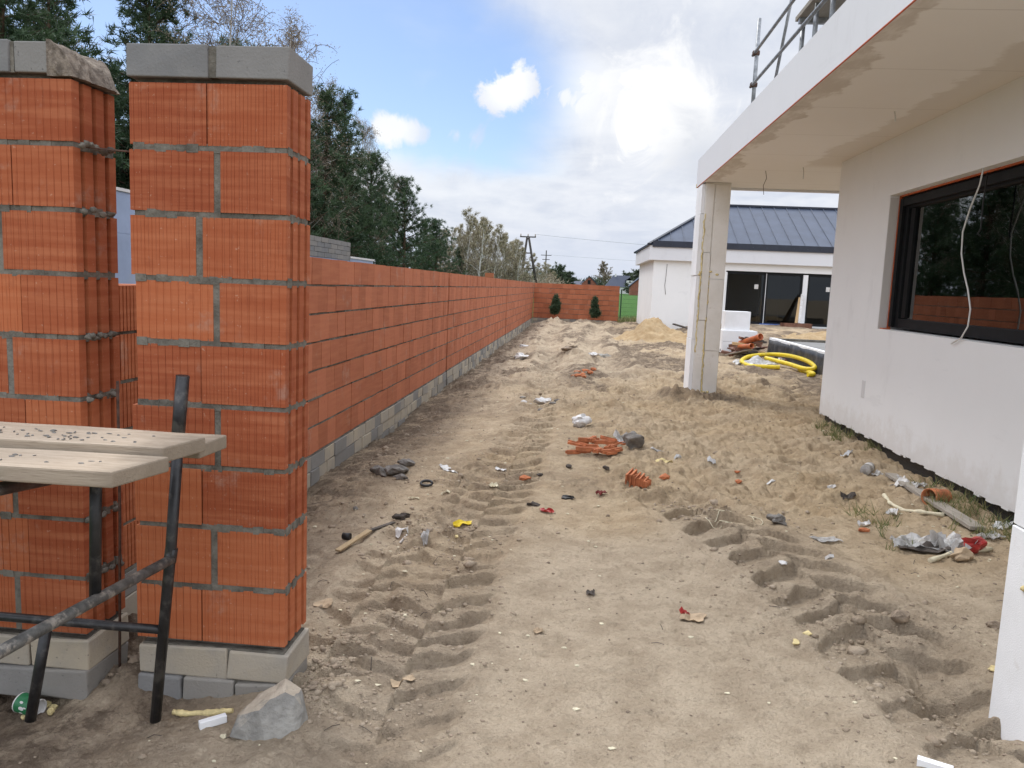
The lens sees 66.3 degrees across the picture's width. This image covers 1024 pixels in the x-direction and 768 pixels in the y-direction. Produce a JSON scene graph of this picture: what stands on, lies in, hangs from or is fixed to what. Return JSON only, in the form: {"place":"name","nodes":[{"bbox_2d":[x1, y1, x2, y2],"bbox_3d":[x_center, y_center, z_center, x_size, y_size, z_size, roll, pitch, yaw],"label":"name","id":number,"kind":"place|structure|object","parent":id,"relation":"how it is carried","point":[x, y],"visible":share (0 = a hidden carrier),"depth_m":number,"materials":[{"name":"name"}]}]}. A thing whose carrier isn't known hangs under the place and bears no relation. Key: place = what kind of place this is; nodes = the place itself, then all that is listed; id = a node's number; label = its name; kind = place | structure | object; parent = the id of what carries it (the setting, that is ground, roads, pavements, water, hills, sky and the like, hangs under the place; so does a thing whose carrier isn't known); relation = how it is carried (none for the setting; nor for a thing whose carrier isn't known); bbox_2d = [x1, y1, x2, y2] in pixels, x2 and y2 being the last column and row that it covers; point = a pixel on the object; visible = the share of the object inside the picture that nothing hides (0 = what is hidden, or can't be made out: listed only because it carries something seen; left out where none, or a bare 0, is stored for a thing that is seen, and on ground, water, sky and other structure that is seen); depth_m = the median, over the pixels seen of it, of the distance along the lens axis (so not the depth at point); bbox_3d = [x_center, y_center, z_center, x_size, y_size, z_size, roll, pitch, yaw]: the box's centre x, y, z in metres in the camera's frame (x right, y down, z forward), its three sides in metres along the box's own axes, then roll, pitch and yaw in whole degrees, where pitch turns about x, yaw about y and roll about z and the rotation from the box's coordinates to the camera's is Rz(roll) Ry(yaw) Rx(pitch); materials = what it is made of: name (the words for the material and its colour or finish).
{"place":"outdoors","nodes":[
{"label":"outdoors","id":0,"kind":"place"},
{"bbox_2d":[114,187,373,283],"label":"neighbour garage","id":1,"kind":"structure","parent":0,"point":[326,248],"depth_m":10.42,"materials":[{"name":"concrete"}]},
{"bbox_2d":[5,0,838,280],"label":"sky","id":2,"kind":"structure","parent":0,"point":[592,120],"materials":[{"name":"blue"}]},
{"bbox_2d":[0,294,1023,767],"bbox_3d":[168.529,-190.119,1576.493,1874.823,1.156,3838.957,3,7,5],"label":"ground","id":3,"kind":"structure","parent":0,"point":[676,676],"depth_m":4.37,"materials":[{"name":"sand"}]},
{"bbox_2d":[12,692,46,714],"bbox_3d":[-2.072,1.380,3.368,0.111,0.093,0.087,5,8,18],"label":"paper cup","id":4,"kind":"object","parent":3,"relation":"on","point":[19,703],"visible":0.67,"depth_m":3.35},
{"bbox_2d":[0,39,128,699],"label":"brick pillar","id":5,"kind":"structure","parent":3,"relation":"on","point":[59,330],"depth_m":3.29,"materials":[{"name":"brick"}]},
{"bbox_2d":[0,0,129,169],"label":"pine tree","id":6,"kind":"object","parent":3,"relation":"on","point":[12,32],"visible":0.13,"depth_m":19.50,"materials":[{"name":"green plant"}]},
{"bbox_2d":[5,0,128,187],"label":"pine tree","id":7,"kind":"object","parent":3,"relation":"on","point":[68,5],"visible":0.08,"depth_m":23.34,"materials":[{"name":"green plant"}]},
{"bbox_2d":[0,374,189,723],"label":"work trestle","id":8,"kind":"object","parent":3,"relation":"on","point":[44,627],"visible":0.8,"depth_m":3.08,"materials":[{"name":"black paint"}]},
{"bbox_2d":[0,448,168,487],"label":"plank","id":9,"kind":"object","parent":8,"relation":"on","point":[67,468],"visible":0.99,"depth_m":2.32,"materials":[{"name":"brown wood"}]},
{"bbox_2d":[0,427,154,463],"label":"mortar crumbs","id":10,"kind":"object","parent":9,"relation":"on","point":[14,454],"visible":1,"depth_m":2.58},
{"bbox_2d":[0,426,204,460],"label":"plank","id":11,"kind":"object","parent":8,"relation":"on","point":[172,447],"visible":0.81,"depth_m":2.55,"materials":[{"name":"brown wood"}]},
{"bbox_2d":[0,422,226,458],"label":"plank","id":12,"kind":"object","parent":8,"relation":"on","point":[214,443],"visible":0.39,"depth_m":2.86,"materials":[{"name":"brown wood"}]},
{"bbox_2d":[116,381,120,666],"bbox_3d":[-1.739,0.651,3.466,0.030,1.340,0.012,3,7,5],"label":"starter bar","id":13,"kind":"object","parent":3,"relation":"on","point":[119,529],"visible":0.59,"depth_m":3.47,"materials":[{"name":"orange metal"}]},
{"bbox_2d":[109,62,129,189],"bbox_3d":[-14.333,-6.723,27.619,6.353,8.851,7.259,0,8,-17],"label":"pine tree","id":14,"kind":"object","parent":3,"relation":"on","point":[120,116],"depth_m":27.11,"materials":[{"name":"green plant"}]},
{"bbox_2d":[74,0,198,188],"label":"pine tree","id":15,"kind":"object","parent":3,"relation":"on","point":[145,18],"visible":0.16,"depth_m":23.79,"materials":[{"name":"green plant"}]},
{"bbox_2d":[172,708,233,716],"bbox_3d":[-1.286,1.363,3.252,0.261,0.055,0.039,3,7,6],"label":"foam strip","id":16,"kind":"object","parent":3,"relation":"on","point":[186,713],"visible":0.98,"depth_m":3.24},
{"bbox_2d":[198,713,226,729],"bbox_3d":[-1.207,1.362,3.165,0.106,0.035,0.028,-2,9,-34],"label":"styrofoam stick","id":17,"kind":"object","parent":3,"relation":"on","point":[215,720],"visible":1,"depth_m":3.16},
{"bbox_2d":[126,43,312,699],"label":"brick pillar","id":18,"kind":"structure","parent":3,"relation":"on","point":[219,154],"depth_m":3.23,"materials":[{"name":"brick"}]},
{"bbox_2d":[100,636,353,690],"bbox_3d":[-1.267,1.265,3.841,1.219,0.163,0.958,3,7,5],"label":"mortar debris","id":19,"kind":"object","parent":3,"relation":"on","point":[131,659],"visible":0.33,"depth_m":3.53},
{"bbox_2d":[118,0,349,209],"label":"birch tree","id":20,"kind":"object","parent":3,"relation":"on","point":[231,22],"visible":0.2,"depth_m":24.58,"materials":[{"name":"green plant"}]},
{"bbox_2d":[230,678,307,740],"bbox_3d":[-0.958,1.288,3.119,0.266,0.186,0.194,4,7,15],"label":"broken stone","id":21,"kind":"object","parent":3,"relation":"on","point":[278,711],"visible":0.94,"depth_m":3.06,"materials":[{"name":"stone"}]},
{"bbox_2d":[215,32,329,177],"bbox_3d":[-10.301,-7.619,29.432,6.352,10.510,7.259,2,7,-3],"label":"pine tree","id":22,"kind":"object","parent":3,"relation":"on","point":[223,39],"visible":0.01,"depth_m":28.50,"materials":[{"name":"green plant"}]},
{"bbox_2d":[231,39,348,236],"bbox_3d":[-7.574,-5.868,24.373,5.483,9.210,5.915,-1,8,-26],"label":"pine tree","id":23,"kind":"object","parent":3,"relation":"on","point":[330,212],"visible":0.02,"depth_m":24.24,"materials":[{"name":"green plant"}]},
{"bbox_2d":[251,7,373,235],"bbox_3d":[-8.963,-8.232,29.749,8.333,11.760,6.806,9,10,44],"label":"birch tree","id":24,"kind":"object","parent":3,"relation":"on","point":[290,36],"visible":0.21,"depth_m":29.30,"materials":[{"name":"green plant"}]},
{"bbox_2d":[313,598,332,607],"bbox_3d":[-1.048,1.215,4.351,0.104,0.034,0.075,1,7,-9],"label":"cardboard scrap","id":25,"kind":"object","parent":3,"relation":"on","point":[327,602],"visible":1,"depth_m":4.34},
{"bbox_2d":[117,257,533,614],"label":"brick fence wall","id":26,"kind":"structure","parent":3,"relation":"on","point":[391,348],"depth_m":9.32,"materials":[{"name":"brick"}]},
{"bbox_2d":[308,82,376,256],"bbox_3d":[-7.808,-7.135,30.934,4.892,9.378,4.162,2,7,-4],"label":"pine tree","id":27,"kind":"object","parent":3,"relation":"on","point":[327,96],"visible":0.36,"depth_m":30.56,"materials":[{"name":"green plant"}]},
{"bbox_2d":[310,73,384,258],"bbox_3d":[-8.968,-8.732,36.065,6.666,11.172,5.445,0,8,-19],"label":"birch tree","id":28,"kind":"object","parent":3,"relation":"on","point":[318,117],"visible":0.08,"depth_m":35.84,"materials":[{"name":"green plant"}]},
{"bbox_2d":[313,87,391,262],"bbox_3d":[-7.484,-8.556,37.197,5.150,10.657,4.382,3,7,5],"label":"pine tree","id":29,"kind":"object","parent":3,"relation":"on","point":[369,222],"visible":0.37,"depth_m":36.77,"materials":[{"name":"green plant"}]},
{"bbox_2d":[335,529,371,551],"bbox_3d":[-1.077,1.066,5.350,0.042,0.051,0.370,6,8,24],"label":"wood lath","id":30,"kind":"object","parent":3,"relation":"on","point":[353,540],"visible":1,"depth_m":5.33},
{"bbox_2d":[330,110,406,244],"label":"birch tree","id":31,"kind":"object","parent":3,"relation":"on","point":[370,136],"visible":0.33,"depth_m":49.16,"materials":[{"name":"green plant"}]},
{"bbox_2d":[370,465,386,476],"bbox_3d":[-1.245,0.824,7.429,0.215,0.099,0.125,3,7,5],"label":"mortar clod","id":32,"kind":"object","parent":3,"relation":"on","point":[378,470],"visible":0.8,"depth_m":7.39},
{"bbox_2d":[340,150,426,266],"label":"pine tree","id":33,"kind":"object","parent":3,"relation":"on","point":[381,207],"visible":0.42,"depth_m":43.47,"materials":[{"name":"green plant"}]},
{"bbox_2d":[368,182,408,264],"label":"pine tree","id":34,"kind":"object","parent":3,"relation":"on","point":[389,228],"visible":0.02,"depth_m":57.76,"materials":[{"name":"green plant"}]},
{"bbox_2d":[384,464,408,474],"bbox_3d":[-1.097,0.816,7.418,0.242,0.130,0.195,3,7,5],"label":"mortar clod","id":35,"kind":"object","parent":3,"relation":"on","point":[394,469],"visible":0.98,"depth_m":7.36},
{"bbox_2d":[397,458,414,466],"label":"mortar clod","id":36,"kind":"object","parent":3,"relation":"on","point":[406,462],"visible":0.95,"depth_m":7.72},
{"bbox_2d":[366,175,447,270],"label":"pine tree","id":37,"kind":"object","parent":3,"relation":"on","point":[408,240],"visible":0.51,"depth_m":51.70,"materials":[{"name":"green plant"}]},
{"bbox_2d":[406,217,467,274],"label":"pine tree","id":38,"kind":"object","parent":3,"relation":"on","point":[436,227],"visible":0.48,"depth_m":65.55,"materials":[{"name":"green plant"}]},
{"bbox_2d":[434,228,459,273],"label":"birch tree","id":39,"kind":"object","parent":3,"relation":"on","point":[444,262],"visible":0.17,"depth_m":81.38,"materials":[{"name":"green plant"}]},
{"bbox_2d":[445,247,471,274],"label":"pine tree","id":40,"kind":"object","parent":3,"relation":"on","point":[458,255],"visible":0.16,"depth_m":83.36,"materials":[{"name":"green plant"}]},
{"bbox_2d":[452,214,484,276],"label":"birch tree","id":41,"kind":"object","parent":3,"relation":"on","point":[469,230],"visible":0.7,"depth_m":81.61,"materials":[{"name":"green plant"}]},
{"bbox_2d":[460,206,491,275],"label":"birch tree","id":42,"kind":"object","parent":3,"relation":"on","point":[469,211],"visible":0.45,"depth_m":82.79,"materials":[{"name":"green plant"}]},
{"bbox_2d":[461,215,500,276],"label":"birch tree","id":43,"kind":"object","parent":3,"relation":"on","point":[481,258],"visible":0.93,"depth_m":79.64,"materials":[{"name":"green plant"}]},
{"bbox_2d":[410,260,568,297],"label":"undergrowth","id":44,"kind":"object","parent":3,"relation":"on","point":[546,280],"visible":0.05,"depth_m":118.87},
{"bbox_2d":[480,220,503,278],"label":"birch tree","id":45,"kind":"object","parent":3,"relation":"on","point":[488,228],"visible":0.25,"depth_m":90.75,"materials":[{"name":"green plant"}]},
{"bbox_2d":[482,224,508,277],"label":"birch tree","id":46,"kind":"object","parent":3,"relation":"on","point":[495,246],"visible":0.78,"depth_m":83.44,"materials":[{"name":"green plant"}]},
{"bbox_2d":[487,229,514,278],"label":"birch tree","id":47,"kind":"object","parent":3,"relation":"on","point":[497,238],"visible":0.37,"depth_m":88.68,"materials":[{"name":"green plant"}]},
{"bbox_2d":[491,235,517,279],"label":"birch tree","id":48,"kind":"object","parent":3,"relation":"on","point":[506,273],"visible":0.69,"depth_m":85.13,"materials":[{"name":"green plant"}]},
{"bbox_2d":[502,246,529,281],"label":"birch tree","id":49,"kind":"object","parent":3,"relation":"on","point":[520,256],"visible":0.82,"depth_m":85.16,"materials":[{"name":"green plant"}]},
{"bbox_2d":[506,240,527,281],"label":"birch tree","id":50,"kind":"object","parent":3,"relation":"on","point":[515,246],"visible":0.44,"depth_m":93.15,"materials":[{"name":"green plant"}]},
{"bbox_2d":[34,339,1003,767],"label":"soil clods","id":51,"kind":"object","parent":3,"relation":"on","point":[854,651],"visible":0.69,"depth_m":3.87,"materials":[{"name":"soil"}]},
{"bbox_2d":[19,365,1019,767],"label":"pebbles","id":52,"kind":"object","parent":3,"relation":"on","point":[569,639],"visible":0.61,"depth_m":3.98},
{"bbox_2d":[514,251,533,280],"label":"birch tree","id":53,"kind":"object","parent":3,"relation":"on","point":[525,277],"visible":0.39,"depth_m":98.88,"materials":[{"name":"green plant"}]},
{"bbox_2d":[520,234,536,282],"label":"power pole","id":54,"kind":"object","parent":3,"relation":"on","point":[531,254],"visible":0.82,"depth_m":108.68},
{"bbox_2d":[549,293,561,315],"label":"spruce","id":55,"kind":"object","parent":3,"relation":"on","point":[555,307],"visible":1,"depth_m":40.04,"materials":[{"name":"plant"}]},
{"bbox_2d":[555,261,570,283],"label":"dark tree","id":56,"kind":"object","parent":3,"relation":"on","point":[560,272],"visible":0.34,"depth_m":187.03,"materials":[{"name":"plant"}]},
{"bbox_2d":[519,267,609,285],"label":"forest","id":57,"kind":"object","parent":3,"relation":"on","point":[598,281],"visible":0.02,"depth_m":410.25,"materials":[{"name":"green plant"}]},
{"bbox_2d":[148,372,991,763],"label":"foam crumbs","id":58,"kind":"object","parent":3,"relation":"on","point":[588,608],"visible":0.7,"depth_m":3.95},
{"bbox_2d":[562,270,577,283],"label":"dark tree","id":59,"kind":"object","parent":3,"relation":"on","point":[569,274],"visible":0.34,"depth_m":211.32,"materials":[{"name":"plant"}]},
{"bbox_2d":[147,392,1002,737],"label":"twig litter","id":60,"kind":"object","parent":3,"relation":"on","point":[439,556],"visible":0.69,"depth_m":4.26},
{"bbox_2d":[533,283,619,322],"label":"brick end wall","id":61,"kind":"structure","parent":3,"relation":"on","point":[576,300],"depth_m":40.95,"materials":[{"name":"brick"}]},
{"bbox_2d":[572,413,591,427],"bbox_3d":[0.872,0.463,9.787,0.259,0.190,0.176,3,7,5],"label":"white bag","id":62,"kind":"object","parent":3,"relation":"on","point":[580,420],"visible":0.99,"depth_m":9.74,"materials":[{"name":"plastic"}]},
{"bbox_2d":[588,296,601,319],"bbox_3d":[4.256,-3.873,39.776,0.775,1.255,0.806,3,7,5],"label":"spruce","id":63,"kind":"object","parent":3,"relation":"on","point":[594,311],"visible":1,"depth_m":39.67,"materials":[{"name":"plant"}]},
{"bbox_2d":[593,260,612,285],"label":"bare tree","id":64,"kind":"object","parent":3,"relation":"on","point":[601,271],"visible":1,"depth_m":294.29,"materials":[{"name":"green plant"}]},
{"bbox_2d":[605,274,631,293],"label":"distant house","id":65,"kind":"structure","parent":3,"relation":"on","point":[617,280],"depth_m":326.41,"materials":[{"name":"tile"}]},
{"bbox_2d":[616,315,636,322],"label":"weeds","id":66,"kind":"object","parent":3,"relation":"on","point":[625,319],"visible":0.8,"depth_m":39.50,"materials":[{"name":"green plant"}]},
{"bbox_2d":[619,289,637,317],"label":"fence","id":67,"kind":"object","parent":3,"relation":"on","point":[626,303],"visible":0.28,"depth_m":40.83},
{"bbox_2d":[622,269,639,293],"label":"dark tree","id":68,"kind":"object","parent":3,"relation":"on","point":[635,276],"visible":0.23,"depth_m":293.36,"materials":[{"name":"plant"}]},
{"bbox_2d":[621,431,644,448],"bbox_3d":[1.304,0.616,8.498,0.263,0.217,0.200,3,7,5],"label":"rock","id":69,"kind":"object","parent":3,"relation":"on","point":[632,439],"visible":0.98,"depth_m":8.44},
{"bbox_2d":[628,278,638,294],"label":"distant house","id":70,"kind":"structure","parent":3,"relation":"on","point":[633,286],"depth_m":275.35,"materials":[{"name":"brick"}]},
{"bbox_2d":[625,468,650,487],"bbox_3d":[1.117,0.833,6.897,0.201,0.146,0.191,6,8,27],"label":"brick chunk","id":71,"kind":"object","parent":3,"relation":"on","point":[634,478],"visible":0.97,"depth_m":6.86,"materials":[{"name":"brick"}]},
{"bbox_2d":[614,317,684,342],"bbox_3d":[4.765,-1.773,26.267,3.000,0.927,4.000,3,7,5],"label":"sand heap","id":72,"kind":"object","parent":3,"relation":"on","point":[653,329],"visible":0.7,"depth_m":25.46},
{"bbox_2d":[679,606,706,621],"bbox_3d":[0.948,1.215,4.123,0.145,0.052,0.103,5,8,19],"label":"cardboard packet","id":73,"kind":"object","parent":3,"relation":"on","point":[694,617],"visible":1,"depth_m":4.13,"materials":[{"name":"beige cardboard"}]},
{"bbox_2d":[634,204,837,328],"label":"neighbour house","id":74,"kind":"structure","parent":3,"relation":"on","point":[779,260],"depth_m":31.24,"materials":[{"name":"white paint"}]},
{"bbox_2d":[725,271,765,323],"bbox_3d":[9.282,-3.439,31.274,1.520,2.050,0.080,3,7,5],"label":"glass door","id":75,"kind":"structure","parent":74,"relation":"in","point":[745,291],"depth_m":31.24,"materials":[{"name":"black glass"}]},
{"bbox_2d":[763,273,802,323],"bbox_3d":[10.755,-3.363,31.155,1.400,2.050,0.080,3,7,5],"label":"glass door","id":76,"kind":"structure","parent":74,"relation":"in","point":[783,290],"depth_m":31.14,"materials":[{"name":"glass"}]},
{"bbox_2d":[804,274,831,326],"bbox_3d":[12.279,-3.284,31.033,1.260,2.050,0.080,3,7,5],"label":"glass door","id":77,"kind":"structure","parent":74,"relation":"in","point":[818,289],"depth_m":31.03,"materials":[{"name":"black glass"}]},
{"bbox_2d":[719,329,756,351],"bbox_3d":[6.105,-1.153,21.270,0.913,0.608,0.605,3,7,5],"label":"styrofoam pack","id":78,"kind":"object","parent":3,"relation":"on","point":[727,337],"visible":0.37,"depth_m":20.97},
{"bbox_2d":[721,310,750,330],"bbox_3d":[6.068,-1.704,21.257,0.663,0.536,0.504,3,7,5],"label":"styrofoam pack","id":79,"kind":"object","parent":78,"relation":"on","point":[736,320],"visible":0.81,"depth_m":21.01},
{"bbox_2d":[731,355,777,364],"bbox_3d":[5.654,-0.544,18.260,0.948,0.236,0.882,3,7,5],"label":"plastic sheet","id":80,"kind":"object","parent":3,"relation":"on","point":[757,359],"visible":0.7,"depth_m":18.27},
{"bbox_2d":[766,513,786,525],"bbox_3d":[1.920,0.985,5.689,0.137,0.091,0.106,3,7,5],"label":"grey clod","id":81,"kind":"object","parent":3,"relation":"on","point":[778,518],"visible":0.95,"depth_m":5.66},
{"bbox_2d":[739,352,816,370],"bbox_3d":[5.901,-0.529,17.910,1.317,0.297,3.212,3,7,5],"label":"drainage hose","id":82,"kind":"object","parent":3,"relation":"on","point":[812,364],"visible":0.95,"depth_m":17.61,"materials":[{"name":"yellow plastic"}]},
{"bbox_2d":[767,338,825,374],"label":"terrace slab","id":83,"kind":"structure","parent":3,"relation":"on","point":[813,351],"depth_m":18.43,"materials":[{"name":"concrete"}]},
{"bbox_2d":[780,323,812,328],"bbox_3d":[10.909,-2.211,30.133,1.115,0.252,0.426,2,7,0],"label":"timber stack","id":84,"kind":"object","parent":3,"relation":"on","point":[804,325],"visible":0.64,"depth_m":29.92,"materials":[{"name":"brown wood"}]},
{"bbox_2d":[780,331,826,339],"bbox_3d":[11.080,-1.491,25.653,4.800,0.742,3.600,3,7,5],"label":"sand heap","id":85,"kind":"object","parent":3,"relation":"on","point":[820,335],"visible":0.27,"depth_m":25.52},
{"bbox_2d":[810,536,842,541],"bbox_3d":[2.150,1.063,5.356,0.214,0.031,0.105,0,8,-18],"label":"plastic scrap","id":86,"kind":"object","parent":3,"relation":"on","point":[828,539],"visible":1,"depth_m":5.35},
{"bbox_2d":[683,0,1023,740],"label":"white house","id":87,"kind":"structure","parent":3,"relation":"on","point":[909,384],"depth_m":7.01,"materials":[{"name":"paint"}]},
{"bbox_2d":[749,0,845,102],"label":"roof scaffold","id":88,"kind":"object","parent":87,"relation":"on","point":[815,13],"visible":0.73,"depth_m":8.31,"materials":[{"name":"metal"}]},
{"bbox_2d":[888,164,1023,343],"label":"window","id":89,"kind":"structure","parent":87,"relation":"in","point":[929,293],"depth_m":6.95,"materials":[{"name":"black glass"}]},
{"bbox_2d":[951,168,983,343],"bbox_3d":[3.769,-1.036,6.483,0.011,1.438,0.293,3,7,5],"label":"hanging cable","id":90,"kind":"object","parent":87,"relation":"hanging from","point":[962,257],"visible":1,"depth_m":6.48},
{"bbox_2d":[977,172,988,236],"bbox_3d":[3.864,-1.470,6.437,0.016,0.515,0.042,0,8,-22],"label":"window cord","id":91,"kind":"object","parent":87,"relation":"hanging from","point":[983,205],"depth_m":6.43,"materials":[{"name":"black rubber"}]},
{"bbox_2d":[860,462,874,474],"bbox_3d":[3.392,0.800,7.460,0.098,0.105,0.248,8,9,39],"label":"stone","id":92,"kind":"object","parent":3,"relation":"on","point":[867,468],"visible":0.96,"depth_m":7.38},
{"bbox_2d":[891,610,909,622],"bbox_3d":[1.981,1.180,3.995,0.100,0.064,0.073,3,7,5],"label":"grey clod","id":93,"kind":"object","parent":3,"relation":"on","point":[901,616],"visible":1,"depth_m":3.97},
{"bbox_2d":[882,493,943,516],"bbox_3d":[3.132,0.967,6.248,0.167,0.085,0.725,1,7,-10],"label":"foam hose","id":94,"kind":"object","parent":3,"relation":"on","point":[919,511],"visible":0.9,"depth_m":6.06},
{"bbox_2d":[812,418,1014,551],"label":"grass","id":95,"kind":"structure","parent":3,"relation":"on","point":[987,531],"depth_m":6.04,"materials":[{"name":"plant"}]},
{"bbox_2d":[898,541,950,552],"bbox_3d":[2.745,1.074,5.167,0.398,0.064,0.127,4,7,13],"label":"dark sheet","id":96,"kind":"object","parent":3,"relation":"on","point":[927,545],"visible":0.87,"depth_m":5.16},
{"bbox_2d":[890,531,945,549],"bbox_3d":[2.738,1.051,5.267,0.373,0.099,0.227,3,7,5],"label":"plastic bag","id":97,"kind":"object","parent":96,"relation":"on","point":[908,539],"visible":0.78,"depth_m":5.29,"materials":[{"name":"plastic"}]},
{"bbox_2d":[930,530,977,553],"bbox_3d":[2.895,1.040,5.149,0.210,0.118,0.216,1,7,-11],"label":"clear bag","id":98,"kind":"object","parent":96,"relation":"on","point":[953,540],"visible":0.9,"depth_m":5.17,"materials":[{"name":"plastic"}]},
{"bbox_2d":[885,473,985,530],"bbox_3d":[3.385,0.925,6.372,0.105,0.058,1.771,3,7,7],"label":"loose board","id":99,"kind":"object","parent":3,"relation":"on","point":[963,519],"visible":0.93,"depth_m":6.03,"materials":[{"name":"grey wood"}]},
{"bbox_2d":[921,488,951,504],"bbox_3d":[3.430,0.908,6.327,0.206,0.145,0.141,-1,8,-26],"label":"clay pot","id":100,"kind":"object","parent":99,"relation":"on","point":[936,490],"visible":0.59,"depth_m":6.31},
{"bbox_2d":[917,755,953,767],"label":"styrofoam stick","id":101,"kind":"object","parent":3,"relation":"on","point":[922,761],"visible":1,"depth_m":2.77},
{"bbox_2d":[928,547,992,562],"bbox_3d":[2.893,1.097,5.079,0.562,0.060,0.071,-1,8,-22],"label":"foam sliver","id":102,"kind":"object","parent":3,"relation":"on","point":[942,556],"visible":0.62,"depth_m":5.02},
{"bbox_2d":[950,547,973,560],"bbox_3d":[2.855,1.083,4.979,0.136,0.099,0.123,6,8,26],"label":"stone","id":103,"kind":"object","parent":3,"relation":"on","point":[963,554],"visible":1,"depth_m":4.95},
{"bbox_2d":[961,536,986,553],"bbox_3d":[3.011,1.057,5.145,0.188,0.127,0.162,3,7,5],"label":"red bag","id":104,"kind":"object","parent":3,"relation":"on","point":[981,544],"visible":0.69,"depth_m":5.09,"materials":[{"name":"plastic"}]},
{"bbox_2d":[976,531,1005,539],"bbox_3d":[3.303,1.040,5.390,0.189,0.041,0.118,-1,8,-26],"label":"plastic scrap","id":105,"kind":"object","parent":3,"relation":"on","point":[993,537],"visible":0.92,"depth_m":5.38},
{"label":"offcut","id":106,"kind":"object","parent":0,"visible":0},
{"bbox_2d":[738,333,762,343],"bbox_3d":[6.042,-1.120,19.865,0.170,0.380,0.812,0,8,-21],"label":"drain pipe","id":107,"kind":"object","parent":106,"relation":"on","point":[758,337],"visible":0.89,"depth_m":19.70,"materials":[{"name":"orange plastic"}]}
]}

